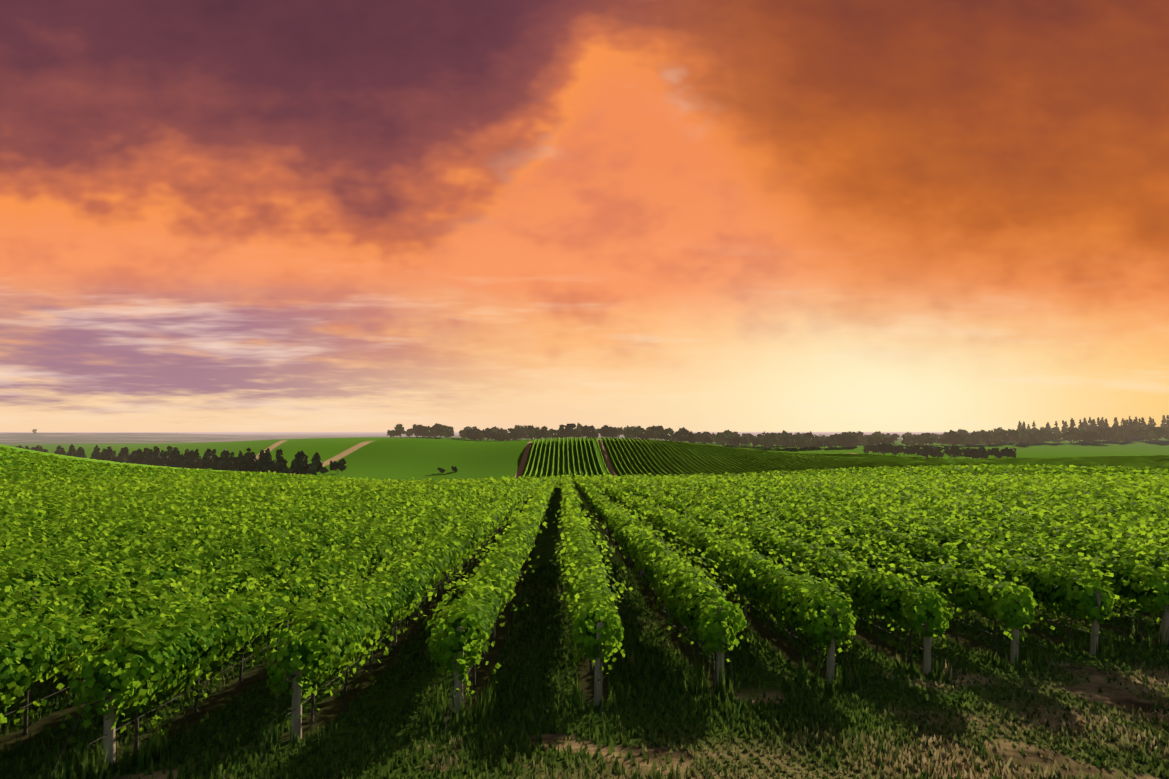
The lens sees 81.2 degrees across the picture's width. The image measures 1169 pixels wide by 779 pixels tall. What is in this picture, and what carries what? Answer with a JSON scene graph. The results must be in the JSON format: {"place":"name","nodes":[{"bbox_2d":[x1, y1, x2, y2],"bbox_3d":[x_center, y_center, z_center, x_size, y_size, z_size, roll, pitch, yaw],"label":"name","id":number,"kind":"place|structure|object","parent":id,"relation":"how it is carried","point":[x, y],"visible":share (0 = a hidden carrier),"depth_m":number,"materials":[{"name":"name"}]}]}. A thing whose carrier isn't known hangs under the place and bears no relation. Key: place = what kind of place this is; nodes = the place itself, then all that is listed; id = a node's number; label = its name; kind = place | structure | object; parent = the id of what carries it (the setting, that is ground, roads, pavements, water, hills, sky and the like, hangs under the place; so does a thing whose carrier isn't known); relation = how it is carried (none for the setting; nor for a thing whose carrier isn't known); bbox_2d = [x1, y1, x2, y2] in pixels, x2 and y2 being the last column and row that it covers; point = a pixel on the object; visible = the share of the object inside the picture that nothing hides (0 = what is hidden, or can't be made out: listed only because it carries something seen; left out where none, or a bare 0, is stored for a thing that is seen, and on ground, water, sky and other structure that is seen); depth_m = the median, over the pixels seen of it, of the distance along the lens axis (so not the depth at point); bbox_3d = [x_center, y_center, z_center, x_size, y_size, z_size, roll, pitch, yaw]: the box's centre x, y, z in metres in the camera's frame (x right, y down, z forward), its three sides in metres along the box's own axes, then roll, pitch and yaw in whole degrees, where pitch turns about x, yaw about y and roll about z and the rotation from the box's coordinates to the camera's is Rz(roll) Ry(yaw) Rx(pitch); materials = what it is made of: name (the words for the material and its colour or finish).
{"place":"outdoors","nodes":[
{"label":"outdoors","id":0,"kind":"place"},
{"bbox_2d":[0,432,1168,778],"bbox_3d":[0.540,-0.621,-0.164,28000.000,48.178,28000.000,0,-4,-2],"label":"ground","id":1,"kind":"structure","parent":0,"point":[376,454],"depth_m":16.03,"materials":[{"name":"green plant"}]},
{"bbox_2d":[0,437,1168,767],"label":"vine rows","id":2,"kind":"object","parent":1,"relation":"on","point":[956,505],"depth_m":22.72,"materials":[{"name":"green plant"}]},
{"bbox_2d":[0,525,1168,778],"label":"cordon wires","id":3,"kind":"object","parent":2,"relation":"on","point":[594,663],"visible":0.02,"depth_m":13.29,"materials":[{"name":"grey metal"}]},
{"bbox_2d":[23,506,1153,750],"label":"vine trunks","id":4,"kind":"object","parent":2,"relation":"on","point":[25,730],"depth_m":16.34,"materials":[{"name":"brown plant"}]},
{"bbox_2d":[0,561,1168,778],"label":"headland grass","id":5,"kind":"structure","parent":1,"relation":"on","point":[148,753],"depth_m":12.27,"materials":[{"name":"green plant"}]},
{"bbox_2d":[5,487,1168,765],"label":"vineyard posts","id":6,"kind":"object","parent":1,"relation":"on","point":[297,723],"visible":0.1,"depth_m":13.84,"materials":[{"name":"grey wood"}]},
{"bbox_2d":[17,415,1168,474],"bbox_3d":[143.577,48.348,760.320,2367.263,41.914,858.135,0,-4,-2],"label":"trees","id":7,"kind":"object","parent":1,"relation":"on","point":[263,462],"visible":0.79,"depth_m":433.34,"materials":[{"name":"green plant"}]},
{"bbox_2d":[34,422,1168,474],"bbox_3d":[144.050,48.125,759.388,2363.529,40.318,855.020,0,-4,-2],"label":"tree trunks and limbs","id":8,"kind":"object","parent":1,"relation":"on","point":[448,437],"visible":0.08,"depth_m":564.54,"materials":[{"name":"brown plant"}]},
{"bbox_2d":[387,423,1168,447],"bbox_3d":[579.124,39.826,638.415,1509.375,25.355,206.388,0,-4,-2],"label":"tree line","id":9,"kind":"object","parent":1,"relation":"on","point":[784,439],"visible":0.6,"depth_m":573.38,"materials":[{"name":"green plant"}]},
{"bbox_2d":[0,0,1168,431],"label":"sky","id":10,"kind":"structure","parent":0,"point":[216,215],"materials":[{"name":"orange"}]}
]}

